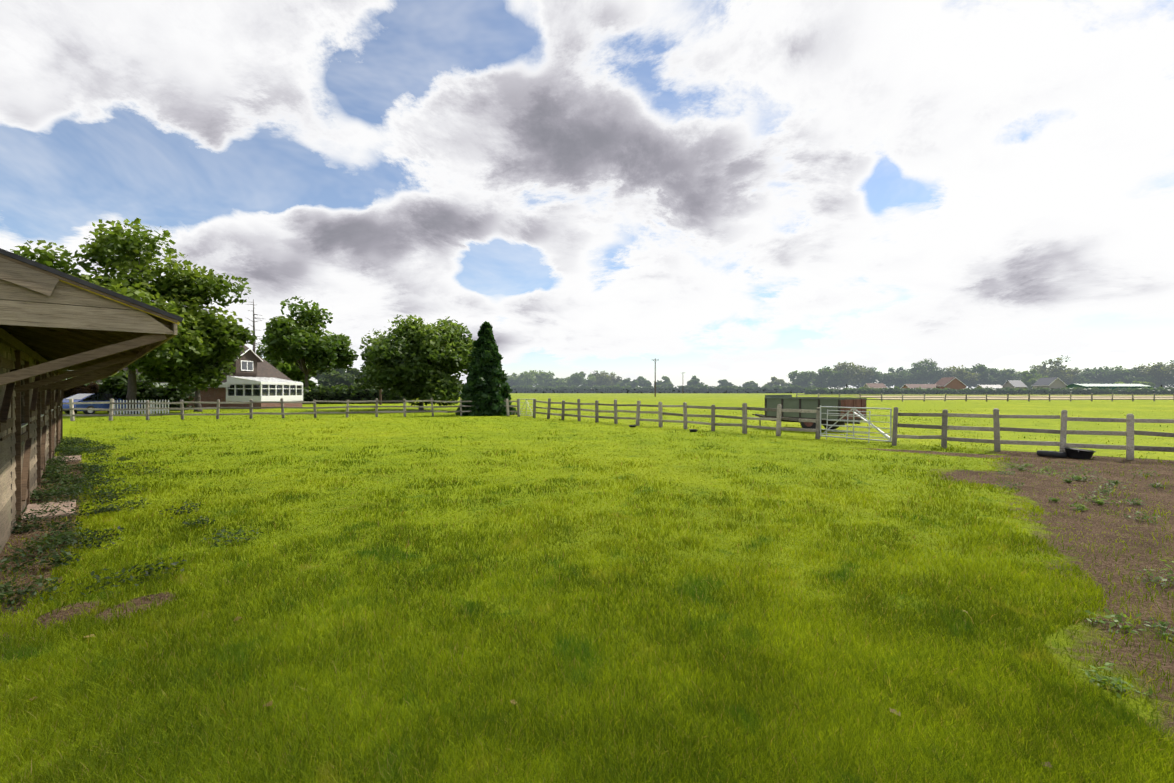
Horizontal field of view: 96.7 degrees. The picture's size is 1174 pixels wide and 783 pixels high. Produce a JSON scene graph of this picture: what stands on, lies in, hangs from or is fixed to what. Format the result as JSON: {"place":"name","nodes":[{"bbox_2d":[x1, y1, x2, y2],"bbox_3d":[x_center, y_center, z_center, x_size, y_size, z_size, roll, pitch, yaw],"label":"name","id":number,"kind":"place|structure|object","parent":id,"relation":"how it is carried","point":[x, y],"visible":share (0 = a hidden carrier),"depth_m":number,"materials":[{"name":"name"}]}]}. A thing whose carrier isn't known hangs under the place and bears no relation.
{"place":"outdoors","nodes":[
{"label":"outdoors","id":0,"kind":"place"},
{"bbox_2d":[97,346,302,408],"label":"house","id":1,"kind":"structure","parent":0,"point":[255,377],"depth_m":48.08,"materials":[{"name":"paint"}]},
{"bbox_2d":[0,390,1173,782],"bbox_3d":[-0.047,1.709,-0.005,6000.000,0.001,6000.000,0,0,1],"label":"ground","id":2,"kind":"structure","parent":0,"point":[1032,496],"depth_m":7.57,"materials":[{"name":"green plant"}]},
{"bbox_2d":[22,455,80,521],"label":"stable door slabs","id":3,"kind":"structure","parent":2,"relation":"on","point":[36,506],"depth_m":7.31,"materials":[{"name":"grey concrete"}]},
{"bbox_2d":[63,376,98,412],"bbox_3d":[-37.124,0.260,37.788,2.666,2.879,2.144,0,0,-39],"label":"copper shrub","id":4,"kind":"object","parent":2,"relation":"on","point":[91,388],"visible":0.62,"depth_m":37.77,"materials":[{"name":"brown plant"}]},
{"bbox_2d":[0,248,182,553],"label":"stable block","id":5,"kind":"structure","parent":2,"relation":"on","point":[57,327],"depth_m":5.62,"materials":[{"name":"brown wood"}]},
{"bbox_2d":[63,394,140,414],"bbox_3d":[-34.317,0.861,36.874,2.030,1.448,4.270,0,0,11],"label":"blue car","id":6,"kind":"object","parent":2,"relation":"on","point":[91,397],"visible":0.48,"depth_m":35.61,"materials":[{"name":"blue paint"}]},
{"bbox_2d":[64,371,194,410],"bbox_3d":[-38.279,0.185,42.761,10.983,4.001,3.222,0,0,-10],"label":"garden hedge","id":7,"kind":"object","parent":2,"relation":"on","point":[116,385],"visible":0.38,"depth_m":42.41,"materials":[{"name":"green plant"}]},
{"bbox_2d":[10,218,250,413],"bbox_3d":[-32.502,-5.289,36.770,12.896,14.078,12.021,0,0,1],"label":"oak tree","id":8,"kind":"object","parent":2,"relation":"on","point":[195,337],"visible":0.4,"depth_m":36.88,"materials":[{"name":"green plant"}]},
{"bbox_2d":[0,436,262,617],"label":"weeds","id":9,"kind":"object","parent":2,"relation":"on","point":[56,476],"visible":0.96,"depth_m":6.58,"materials":[{"name":"green plant"}]},
{"bbox_2d":[114,399,168,413],"bbox_3d":[-31.641,1.094,37.107,3.059,1.035,0.125,0,0,-30],"label":"picket fence","id":10,"kind":"object","parent":2,"relation":"on","point":[154,410],"visible":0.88,"depth_m":36.99,"materials":[{"name":"white paint"}]},
{"bbox_2d":[140,306,256,411],"bbox_3d":[-30.178,-2.412,40.517,7.459,8.262,6.665,0,0,1],"label":"tree by house","id":11,"kind":"object","parent":2,"relation":"on","point":[195,378],"visible":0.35,"depth_m":39.66,"materials":[{"name":"green plant"}]},
{"bbox_2d":[247,299,262,351],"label":"dead conifer spar","id":12,"kind":"object","parent":2,"relation":"on","point":[253,326],"visible":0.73,"depth_m":78.37,"materials":[{"name":"grey wood"}]},
{"bbox_2d":[63,398,461,420],"bbox_3d":[-22.386,1.147,30.198,29.517,1.530,0.254,0,0,-15],"label":"fence","id":13,"kind":"object","parent":2,"relation":"on","point":[71,403],"visible":0.85,"depth_m":30.82,"materials":[{"name":"grey wood"}]},
{"bbox_2d":[263,354,317,389],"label":"tree","id":14,"kind":"object","parent":2,"relation":"on","point":[292,372],"visible":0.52,"depth_m":98.08,"materials":[{"name":"green plant"}]},
{"bbox_2d":[255,296,358,389],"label":"tree","id":15,"kind":"object","parent":2,"relation":"on","point":[303,342],"visible":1,"depth_m":70.20,"materials":[{"name":"green plant"}]},
{"bbox_2d":[313,368,345,387],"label":"tree","id":16,"kind":"object","parent":2,"relation":"on","point":[318,376],"visible":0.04,"depth_m":118.87,"materials":[{"name":"green plant"}]},
{"bbox_2d":[318,368,374,388],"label":"tree","id":17,"kind":"object","parent":2,"relation":"on","point":[335,378],"visible":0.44,"depth_m":92.27,"materials":[{"name":"green plant"}]},
{"bbox_2d":[293,380,406,403],"bbox_3d":[-29.307,0.452,64.249,14.577,3.638,3.800,0,0,-18],"label":"garden hedge","id":18,"kind":"object","parent":2,"relation":"on","point":[334,393],"visible":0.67,"depth_m":63.37,"materials":[{"name":"green plant"}]},
{"bbox_2d":[379,389,381,404],"bbox_3d":[-23.830,-2.290,60.225,0.277,7.600,0.277,0,0,23],"label":"post","id":19,"kind":"object","parent":2,"relation":"on","point":[380,397],"visible":0.35,"depth_m":60.12,"materials":[{"name":"brown wood"}]},
{"bbox_2d":[354,314,475,410],"bbox_3d":[-13.644,-2.417,43.739,10.464,8.240,10.867,0,0,-28],"label":"willow tree","id":20,"kind":"object","parent":2,"relation":"on","point":[418,360],"visible":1,"depth_m":40.37,"materials":[{"name":"green plant"}]},
{"bbox_2d":[461,401,474,411],"bbox_3d":[-7.112,1.179,34.617,2.472,1.434,0.186,0,0,-28],"label":"fence","id":21,"kind":"object","parent":2,"relation":"on","point":[466,406],"visible":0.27,"depth_m":34.11,"materials":[{"name":"grey wood"}]},
{"bbox_2d":[456,321,516,415],"bbox_3d":[-6.875,-1.272,35.684,4.072,7.008,4.001,0,0,1],"label":"conifer tree","id":22,"kind":"object","parent":2,"relation":"on","point":[486,388],"visible":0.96,"depth_m":34.68,"materials":[{"name":"green plant"}]},
{"bbox_2d":[502,399,519,416],"bbox_3d":[-5.185,1.165,34.203,0.204,1.464,2.836,0,0,-39],"label":"fence","id":23,"kind":"object","parent":2,"relation":"on","point":[507,405],"visible":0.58,"depth_m":34.04,"materials":[{"name":"grey wood"}]},
{"bbox_2d":[519,398,533,415],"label":"field gate","id":24,"kind":"structure","parent":23,"relation":"attached to","point":[526,407],"depth_m":32.53,"materials":[{"name":"silver metal"}]},
{"bbox_2d":[505,375,519,387],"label":"tree","id":25,"kind":"object","parent":2,"relation":"on","point":[514,382],"visible":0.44,"depth_m":299.16,"materials":[{"name":"green plant"}]},
{"bbox_2d":[507,373,529,385],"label":"tree","id":26,"kind":"object","parent":2,"relation":"on","point":[513,376],"visible":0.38,"depth_m":301.64,"materials":[{"name":"green plant"}]},
{"bbox_2d":[517,370,544,386],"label":"tree","id":27,"kind":"object","parent":2,"relation":"on","point":[532,379],"visible":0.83,"depth_m":300.68,"materials":[{"name":"green plant"}]},
{"bbox_2d":[535,370,554,385],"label":"tree","id":28,"kind":"object","parent":2,"relation":"on","point":[544,375],"visible":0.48,"depth_m":306.17,"materials":[{"name":"green plant"}]},
{"bbox_2d":[545,377,564,387],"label":"tree","id":29,"kind":"object","parent":2,"relation":"on","point":[551,382],"visible":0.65,"depth_m":300.13,"materials":[{"name":"green plant"}]},
{"bbox_2d":[555,377,578,385],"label":"tree","id":30,"kind":"object","parent":2,"relation":"on","point":[565,382],"visible":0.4,"depth_m":301.06,"materials":[{"name":"green plant"}]},
{"bbox_2d":[29,455,1106,766],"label":"fallen leaves","id":31,"kind":"object","parent":2,"relation":"on","point":[511,701],"visible":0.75,"depth_m":2.77,"materials":[{"name":"brown plant"}]},
{"bbox_2d":[566,371,594,386],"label":"tree","id":32,"kind":"object","parent":2,"relation":"on","point":[579,378],"visible":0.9,"depth_m":300.44,"materials":[{"name":"green plant"}]},
{"bbox_2d":[0,408,1173,782],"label":"grass","id":33,"kind":"structure","parent":2,"relation":"on","point":[1016,756],"depth_m":3.33,"materials":[{"name":"green plant"}]},
{"bbox_2d":[585,373,595,380],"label":"tree","id":34,"kind":"object","parent":2,"relation":"on","point":[590,376],"visible":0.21,"depth_m":311.81,"materials":[{"name":"green plant"}]},
{"bbox_2d":[591,371,612,386],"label":"tree","id":35,"kind":"object","parent":2,"relation":"on","point":[602,378],"visible":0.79,"depth_m":300.36,"materials":[{"name":"green plant"}]},
{"bbox_2d":[605,372,622,387],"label":"tree","id":36,"kind":"object","parent":2,"relation":"on","point":[613,380],"visible":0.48,"depth_m":308.42,"materials":[{"name":"green plant"}]},
{"bbox_2d":[614,378,638,387],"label":"tree","id":37,"kind":"object","parent":2,"relation":"on","point":[625,382],"visible":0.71,"depth_m":301.94,"materials":[{"name":"green plant"}]},
{"bbox_2d":[632,376,651,388],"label":"tree","id":38,"kind":"object","parent":2,"relation":"on","point":[641,380],"visible":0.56,"depth_m":302.91,"materials":[{"name":"green plant"}]},
{"bbox_2d":[654,376,673,387],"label":"tree","id":39,"kind":"object","parent":2,"relation":"on","point":[666,382],"visible":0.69,"depth_m":302.93,"materials":[{"name":"green plant"}]},
{"bbox_2d":[533,398,819,438],"bbox_3d":[2.404,1.164,24.965,0.267,1.534,17.830,0,0,-40],"label":"fence","id":40,"kind":"object","parent":2,"relation":"on","point":[744,408],"visible":0.9,"depth_m":22.60,"materials":[{"name":"grey wood"}]},
{"bbox_2d":[817,405,892,441],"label":"field gate","id":41,"kind":"structure","parent":40,"relation":"attached to","point":[853,426],"depth_m":16.98,"materials":[{"name":"silver metal"}]},
{"bbox_2d":[854,412,889,437],"bbox_3d":[9.477,1.162,17.202,1.232,0.941,0.220,0,0,37],"label":"white plank","id":42,"kind":"object","parent":41,"relation":"attached to","point":[871,425],"visible":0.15,"depth_m":17.22,"materials":[{"name":"white paint"}]},
{"bbox_2d":[687,376,703,386],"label":"tree","id":43,"kind":"object","parent":2,"relation":"on","point":[694,380],"visible":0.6,"depth_m":291.42,"materials":[{"name":"green plant"}]},
{"bbox_2d":[717,379,733,386],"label":"tree","id":44,"kind":"object","parent":2,"relation":"on","point":[724,382],"visible":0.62,"depth_m":302.58,"materials":[{"name":"green plant"}]},
{"bbox_2d":[742,381,757,387],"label":"tree","id":45,"kind":"object","parent":2,"relation":"on","point":[753,384],"visible":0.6,"depth_m":301.76,"materials":[{"name":"green plant"}]},
{"bbox_2d":[765,376,786,386],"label":"tree","id":46,"kind":"object","parent":2,"relation":"on","point":[776,381],"visible":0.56,"depth_m":301.25,"materials":[{"name":"green plant"}]},
{"bbox_2d":[786,370,811,387],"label":"tree","id":47,"kind":"object","parent":2,"relation":"on","point":[801,380],"visible":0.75,"depth_m":287.60,"materials":[{"name":"green plant"}]},
{"bbox_2d":[806,365,845,388],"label":"tree","id":48,"kind":"object","parent":2,"relation":"on","point":[824,377],"visible":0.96,"depth_m":276.92,"materials":[{"name":"green plant"}]},
{"bbox_2d":[510,393,1173,459],"bbox_3d":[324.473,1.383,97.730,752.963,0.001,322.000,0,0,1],"label":"field","id":49,"kind":"structure","parent":2,"relation":"on","point":[1152,409],"depth_m":37.50,"materials":[{"name":"green plant"}]},
{"bbox_2d":[653,358,658,396],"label":"power pole","id":50,"kind":"object","parent":49,"relation":"on","point":[655,376],"visible":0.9,"depth_m":124.72,"materials":[{"name":"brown wood"}]},
{"bbox_2d":[752,395,866,428],"bbox_3d":[9.326,0.898,22.982,1.970,1.490,4.964,0,0,-34],"label":"farm trailer","id":51,"kind":"object","parent":49,"relation":"on","point":[791,402],"visible":0.67,"depth_m":21.54,"materials":[{"name":"metal"}]},
{"bbox_2d":[796,393,1173,401],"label":"field fence","id":52,"kind":"object","parent":49,"relation":"on","point":[1028,399],"depth_m":76.11,"materials":[{"name":"brown wood"}]},
{"bbox_2d":[864,377,1153,389],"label":"distant buildings","id":53,"kind":"structure","parent":49,"relation":"on","point":[958,384],"depth_m":209.41,"materials":[{"name":"brick"}]},
{"bbox_2d":[826,410,870,442],"bbox_3d":[8.678,1.138,17.388,0.114,1.029,1.480,0,0,-34],"label":"sheep hurdle","id":54,"kind":"object","parent":2,"relation":"on","point":[847,426],"visible":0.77,"depth_m":17.37,"materials":[{"name":"grey metal"}]},
{"bbox_2d":[831,360,874,388],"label":"tree","id":55,"kind":"object","parent":2,"relation":"on","point":[855,371],"visible":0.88,"depth_m":278.13,"materials":[{"name":"green plant"}]},
{"bbox_2d":[850,377,863,388],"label":"tree","id":56,"kind":"object","parent":2,"relation":"on","point":[859,385],"visible":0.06,"depth_m":310.12,"materials":[{"name":"green plant"}]},
{"bbox_2d":[855,366,886,384],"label":"tree","id":57,"kind":"object","parent":2,"relation":"on","point":[877,377],"visible":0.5,"depth_m":289.24,"materials":[{"name":"green plant"}]},
{"bbox_2d":[880,371,908,387],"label":"tree","id":58,"kind":"object","parent":2,"relation":"on","point":[899,379],"visible":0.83,"depth_m":294.80,"materials":[{"name":"green plant"}]},
{"bbox_2d":[885,366,919,387],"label":"tree","id":59,"kind":"object","parent":2,"relation":"on","point":[897,370],"visible":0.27,"depth_m":315.13,"materials":[{"name":"green plant"}]},
{"bbox_2d":[892,361,930,384],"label":"tree","id":60,"kind":"object","parent":2,"relation":"on","point":[917,368],"visible":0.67,"depth_m":297.90,"materials":[{"name":"green plant"}]},
{"bbox_2d":[912,358,947,383],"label":"tree","id":61,"kind":"object","parent":2,"relation":"on","point":[932,373],"visible":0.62,"depth_m":295.52,"materials":[{"name":"green plant"}]},
{"bbox_2d":[936,365,980,385],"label":"tree","id":62,"kind":"object","parent":2,"relation":"on","point":[962,374],"visible":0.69,"depth_m":283.02,"materials":[{"name":"green plant"}]},
{"bbox_2d":[961,363,996,386],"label":"tree","id":63,"kind":"object","parent":2,"relation":"on","point":[986,375],"visible":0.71,"depth_m":289.63,"materials":[{"name":"green plant"}]},
{"bbox_2d":[804,386,1173,393],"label":"hedge","id":64,"kind":"object","parent":2,"relation":"on","point":[1006,390],"visible":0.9,"depth_m":201.07,"materials":[{"name":"green plant"}]},
{"bbox_2d":[979,367,1015,385],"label":"tree","id":65,"kind":"object","parent":2,"relation":"on","point":[999,379],"visible":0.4,"depth_m":292.33,"materials":[{"name":"green plant"}]},
{"bbox_2d":[1003,371,1023,379],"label":"tree","id":66,"kind":"object","parent":2,"relation":"on","point":[1018,375],"visible":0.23,"depth_m":300.90,"materials":[{"name":"green plant"}]},
{"bbox_2d":[892,407,1173,459],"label":"fence","id":67,"kind":"object","parent":2,"relation":"on","point":[1130,432],"visible":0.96,"depth_m":13.88,"materials":[{"name":"grey wood"}]},
{"bbox_2d":[1021,369,1048,388],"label":"tree","id":68,"kind":"object","parent":2,"relation":"on","point":[1028,380],"visible":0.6,"depth_m":252.49,"materials":[{"name":"green plant"}]},
{"bbox_2d":[1029,355,1080,384],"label":"tree","id":69,"kind":"object","parent":2,"relation":"on","point":[1057,370],"visible":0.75,"depth_m":289.25,"materials":[{"name":"green plant"}]},
{"bbox_2d":[1062,367,1095,383],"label":"tree","id":70,"kind":"object","parent":2,"relation":"on","point":[1081,378],"visible":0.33,"depth_m":293.98,"materials":[{"name":"green plant"}]},
{"bbox_2d":[1063,447,1095,458],"bbox_3d":[12.319,1.552,13.054,0.598,0.267,0.598,0,0,1],"label":"rubber tub","id":71,"kind":"object","parent":2,"relation":"on","point":[1077,453],"visible":0.94,"depth_m":12.91,"materials":[{"name":"black rubber"}]},
{"bbox_2d":[993,461,1173,698],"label":"weed foliage","id":72,"kind":"object","parent":2,"relation":"on","point":[1119,618],"visible":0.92,"depth_m":4.74,"materials":[{"name":"green plant"}]},
{"bbox_2d":[1078,368,1107,382],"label":"tree","id":73,"kind":"object","parent":2,"relation":"on","point":[1085,369],"depth_m":313.12,"materials":[{"name":"green plant"}]},
{"bbox_2d":[1087,367,1115,383],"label":"tree","id":74,"kind":"object","parent":2,"relation":"on","point":[1096,379],"visible":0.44,"depth_m":298.84,"materials":[{"name":"green plant"}]},
{"bbox_2d":[1102,366,1122,382],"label":"tree","id":75,"kind":"object","parent":2,"relation":"on","point":[1107,369],"visible":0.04,"depth_m":312.47,"materials":[{"name":"green plant"}]},
{"bbox_2d":[1099,365,1140,383],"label":"tree","id":76,"kind":"object","parent":2,"relation":"on","point":[1125,372],"visible":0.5,"depth_m":295.56,"materials":[{"name":"green plant"}]},
{"bbox_2d":[1115,367,1167,385],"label":"tree","id":77,"kind":"object","parent":2,"relation":"on","point":[1130,378],"visible":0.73,"depth_m":285.93,"materials":[{"name":"green plant"}]},
{"bbox_2d":[1131,380,1154,385],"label":"roof","id":78,"kind":"structure","parent":2,"relation":"on","point":[1144,383],"depth_m":239.39,"materials":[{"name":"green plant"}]},
{"bbox_2d":[1132,362,1173,386],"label":"tree","id":79,"kind":"object","parent":2,"relation":"on","point":[1159,371],"visible":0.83,"depth_m":279.79,"materials":[{"name":"green plant"}]},
{"bbox_2d":[1164,360,1173,387],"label":"tree","id":80,"kind":"object","parent":2,"relation":"on","point":[1171,381],"visible":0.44,"depth_m":288.40,"materials":[{"name":"green plant"}]},
{"bbox_2d":[0,0,1173,388],"label":"sky","id":81,"kind":"structure","parent":0,"point":[738,192],"materials":[{"name":"white"}]},
{"bbox_2d":[510,384,817,392],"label":"hedge","id":82,"kind":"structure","parent":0,"point":[649,389],"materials":[{"name":"green plant"}]},
{"bbox_2d":[1036,450,1066,457],"bbox_3d":[11.892,1.597,13.351,0.599,0.159,0.600,0,0,1],"label":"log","id":83,"kind":"object","parent":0,"point":[1051,453],"visible":1,"depth_m":13.15,"materials":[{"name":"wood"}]}
]}

